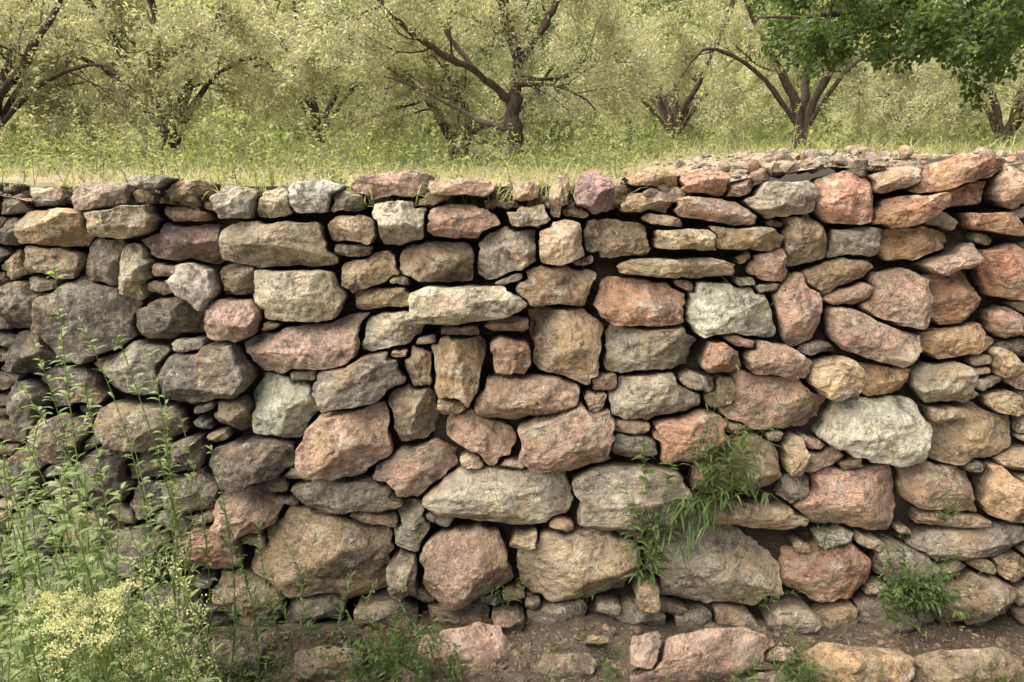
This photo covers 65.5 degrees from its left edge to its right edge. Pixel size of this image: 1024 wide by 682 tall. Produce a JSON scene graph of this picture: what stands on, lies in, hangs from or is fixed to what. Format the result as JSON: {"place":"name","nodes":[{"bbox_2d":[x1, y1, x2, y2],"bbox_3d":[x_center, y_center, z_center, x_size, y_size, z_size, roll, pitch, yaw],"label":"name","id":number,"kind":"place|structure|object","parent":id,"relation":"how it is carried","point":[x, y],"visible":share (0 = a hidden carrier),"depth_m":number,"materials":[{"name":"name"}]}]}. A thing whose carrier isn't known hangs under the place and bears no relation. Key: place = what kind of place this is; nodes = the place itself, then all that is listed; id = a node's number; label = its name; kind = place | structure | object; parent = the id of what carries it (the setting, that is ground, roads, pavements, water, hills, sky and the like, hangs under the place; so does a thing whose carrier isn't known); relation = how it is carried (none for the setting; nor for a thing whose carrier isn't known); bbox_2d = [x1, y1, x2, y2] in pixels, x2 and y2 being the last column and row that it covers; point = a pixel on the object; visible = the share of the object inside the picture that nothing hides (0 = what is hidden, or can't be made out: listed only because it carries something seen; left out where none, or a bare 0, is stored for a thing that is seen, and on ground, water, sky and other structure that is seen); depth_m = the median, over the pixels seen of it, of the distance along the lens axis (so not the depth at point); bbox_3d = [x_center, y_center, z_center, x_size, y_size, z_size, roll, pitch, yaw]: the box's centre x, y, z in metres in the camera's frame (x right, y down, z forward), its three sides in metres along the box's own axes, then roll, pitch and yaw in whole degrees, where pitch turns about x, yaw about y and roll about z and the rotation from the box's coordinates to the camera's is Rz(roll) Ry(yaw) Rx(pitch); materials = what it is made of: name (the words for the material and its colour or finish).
{"place":"outdoors","nodes":[
{"label":"outdoors","id":0,"kind":"place"},
{"bbox_2d":[0,609,1023,681],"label":"ground","id":1,"kind":"structure","parent":0,"point":[1002,625],"depth_m":3.10,"materials":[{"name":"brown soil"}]},
{"bbox_2d":[6,418,51,681],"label":"tall weed","id":2,"kind":"object","parent":1,"relation":"on","point":[27,484],"visible":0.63,"depth_m":2.00,"materials":[{"name":"green plant"}]},
{"bbox_2d":[42,261,112,681],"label":"tall weed","id":3,"kind":"object","parent":1,"relation":"on","point":[66,393],"visible":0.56,"depth_m":2.44,"materials":[{"name":"green plant"}]},
{"bbox_2d":[15,379,147,680],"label":"tall weed","id":4,"kind":"object","parent":1,"relation":"on","point":[74,468],"visible":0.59,"depth_m":2.21,"materials":[{"name":"green plant"}]},
{"bbox_2d":[70,383,136,680],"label":"tall weed","id":5,"kind":"object","parent":1,"relation":"on","point":[100,451],"visible":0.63,"depth_m":2.35,"materials":[{"name":"green plant"}]},
{"bbox_2d":[0,439,212,681],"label":"weed clump","id":6,"kind":"object","parent":1,"relation":"on","point":[41,583],"visible":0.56,"depth_m":1.95,"materials":[{"name":"green plant"}]},
{"bbox_2d":[9,527,228,681],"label":"flowering weed","id":7,"kind":"object","parent":1,"relation":"on","point":[66,621],"visible":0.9,"depth_m":1.74,"materials":[{"name":"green plant"}]},
{"bbox_2d":[0,316,270,681],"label":"tall weed","id":8,"kind":"object","parent":1,"relation":"on","point":[235,611],"visible":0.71,"depth_m":2.56,"materials":[{"name":"green plant"}]},
{"bbox_2d":[141,349,196,681],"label":"tall weed","id":9,"kind":"object","parent":1,"relation":"on","point":[167,451],"visible":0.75,"depth_m":2.50,"materials":[{"name":"green plant"}]},
{"bbox_2d":[113,334,225,681],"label":"tall weed","id":10,"kind":"object","parent":1,"relation":"on","point":[177,518],"visible":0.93,"depth_m":2.47,"materials":[{"name":"green plant"}]},
{"bbox_2d":[211,520,378,648],"bbox_3d":[-0.801,0.918,2.970,0.634,0.559,0.155,0,13,0],"label":"wall foot weed","id":11,"kind":"object","parent":1,"relation":"on","point":[272,575],"depth_m":2.98,"materials":[{"name":"green plant"}]},
{"bbox_2d":[261,612,492,681],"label":"creeping plant","id":12,"kind":"object","parent":1,"relation":"on","point":[333,628],"visible":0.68,"depth_m":2.99,"materials":[{"name":"green plant"}]},
{"bbox_2d":[0,153,1023,634],"bbox_3d":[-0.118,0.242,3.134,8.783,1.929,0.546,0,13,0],"label":"dry stone wall","id":13,"kind":"structure","parent":1,"relation":"on","point":[338,451],"depth_m":3.02,"materials":[{"name":"brown stone"}]},
{"bbox_2d":[615,440,691,588],"bbox_3d":[0.531,0.648,3.010,0.301,0.648,0.185,0,13,0],"label":"wall weed","id":14,"kind":"object","parent":13,"relation":"attached to","point":[657,535],"depth_m":3.01,"materials":[{"name":"green plant"}]},
{"bbox_2d":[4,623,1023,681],"bbox_3d":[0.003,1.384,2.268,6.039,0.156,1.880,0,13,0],"label":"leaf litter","id":15,"kind":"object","parent":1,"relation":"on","point":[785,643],"visible":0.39,"depth_m":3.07,"materials":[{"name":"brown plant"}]},
{"bbox_2d":[44,621,1023,681],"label":"foot stones","id":16,"kind":"object","parent":1,"relation":"on","point":[717,653],"visible":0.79,"depth_m":2.93,"materials":[{"name":"brown stone"}]},
{"bbox_2d":[106,584,1023,681],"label":"weeds","id":17,"kind":"object","parent":1,"relation":"on","point":[786,667],"visible":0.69,"depth_m":2.88,"materials":[{"name":"green plant"}]},
{"bbox_2d":[872,534,997,635],"bbox_3d":[1.602,0.927,3.028,0.503,0.430,0.210,0,13,0],"label":"fern clump","id":18,"kind":"object","parent":1,"relation":"on","point":[926,599],"visible":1,"depth_m":3.02,"materials":[{"name":"green plant"}]},
{"bbox_2d":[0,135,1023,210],"bbox_3d":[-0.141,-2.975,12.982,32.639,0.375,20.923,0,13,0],"label":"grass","id":19,"kind":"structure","parent":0,"point":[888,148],"depth_m":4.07,"materials":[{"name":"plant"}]},
{"bbox_2d":[0,0,1023,207],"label":"terrace ground","id":20,"kind":"structure","parent":0,"point":[40,182],"depth_m":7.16,"materials":[{"name":"plant"}]},
{"bbox_2d":[0,0,138,141],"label":"olive tree","id":21,"kind":"object","parent":20,"relation":"on","point":[83,10],"visible":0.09,"depth_m":17.93,"materials":[{"name":"green plant"}]},
{"bbox_2d":[0,0,203,163],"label":"olive tree","id":22,"kind":"object","parent":20,"relation":"on","point":[8,110],"visible":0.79,"depth_m":8.40,"materials":[{"name":"green plant"}]},
{"bbox_2d":[0,0,365,162],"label":"olive tree","id":23,"kind":"object","parent":20,"relation":"on","point":[187,53],"visible":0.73,"depth_m":8.88,"materials":[{"name":"green plant"}]},
{"bbox_2d":[0,182,618,210],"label":"rubble","id":24,"kind":"object","parent":20,"relation":"on","point":[190,201],"visible":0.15,"depth_m":2.96,"materials":[{"name":"stone"}]},
{"bbox_2d":[188,0,445,158],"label":"olive tree","id":25,"kind":"object","parent":20,"relation":"on","point":[281,7],"visible":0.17,"depth_m":13.26,"materials":[{"name":"green plant"}]},
{"bbox_2d":[256,0,623,163],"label":"olive tree","id":26,"kind":"object","parent":20,"relation":"on","point":[428,85],"visible":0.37,"depth_m":10.18,"materials":[{"name":"green plant"}]},
{"bbox_2d":[273,0,664,164],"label":"olive tree","id":27,"kind":"object","parent":20,"relation":"on","point":[519,53],"visible":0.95,"depth_m":8.63,"materials":[{"name":"green plant"}]},
{"bbox_2d":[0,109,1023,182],"bbox_3d":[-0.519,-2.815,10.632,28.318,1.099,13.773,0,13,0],"label":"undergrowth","id":28,"kind":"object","parent":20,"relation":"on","point":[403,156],"visible":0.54,"depth_m":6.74,"materials":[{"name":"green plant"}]},
{"bbox_2d":[0,0,1023,154],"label":"distant woodland","id":29,"kind":"object","parent":20,"relation":"on","point":[221,114],"visible":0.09,"depth_m":33.29,"materials":[{"name":"green plant"}]},
{"bbox_2d":[0,76,1023,189],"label":"grass","id":30,"kind":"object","parent":20,"relation":"on","point":[177,162],"visible":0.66,"depth_m":3.97,"materials":[{"name":"green plant"}]},
{"bbox_2d":[547,0,788,147],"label":"olive tree","id":31,"kind":"object","parent":20,"relation":"on","point":[689,105],"visible":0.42,"depth_m":15.94,"materials":[{"name":"green plant"}]},
{"bbox_2d":[357,145,1023,204],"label":"loose wall stones","id":32,"kind":"object","parent":20,"relation":"on","point":[904,151],"visible":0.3,"depth_m":2.98,"materials":[{"name":"brown stone"}]},
{"bbox_2d":[458,145,1023,209],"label":"rubble","id":33,"kind":"object","parent":20,"relation":"on","point":[760,175],"visible":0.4,"depth_m":3.09,"materials":[{"name":"stone"}]},
{"bbox_2d":[628,0,998,174],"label":"olive tree","id":34,"kind":"object","parent":20,"relation":"on","point":[806,115],"visible":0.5,"depth_m":10.41,"materials":[{"name":"green plant"}]},
{"bbox_2d":[745,0,1023,112],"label":"broadleaf tree","id":35,"kind":"object","parent":20,"relation":"on","point":[964,30],"visible":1,"depth_m":5.61,"materials":[{"name":"green plant"}]},
{"bbox_2d":[824,5,1012,145],"bbox_3d":[10.396,-7.045,21.130,4.680,4.533,5.248,2,13,8],"label":"olive tree","id":36,"kind":"object","parent":20,"relation":"on","point":[870,108],"visible":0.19,"depth_m":20.33,"materials":[{"name":"green plant"}]},
{"bbox_2d":[870,2,1023,145],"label":"olive tree","id":37,"kind":"object","parent":20,"relation":"on","point":[950,107],"visible":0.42,"depth_m":12.41,"materials":[{"name":"green plant"}]},
{"bbox_2d":[1001,91,1023,142],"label":"olive tree","id":38,"kind":"object","parent":20,"relation":"on","point":[1006,118],"visible":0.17,"depth_m":14.80,"materials":[{"name":"green plant"}]},
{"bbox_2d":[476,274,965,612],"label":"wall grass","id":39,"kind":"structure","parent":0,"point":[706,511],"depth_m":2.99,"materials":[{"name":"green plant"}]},
{"bbox_2d":[753,168,847,185],"label":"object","id":40,"kind":"structure","parent":0,"point":[806,176],"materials":[{"name":"stone"}]}
]}

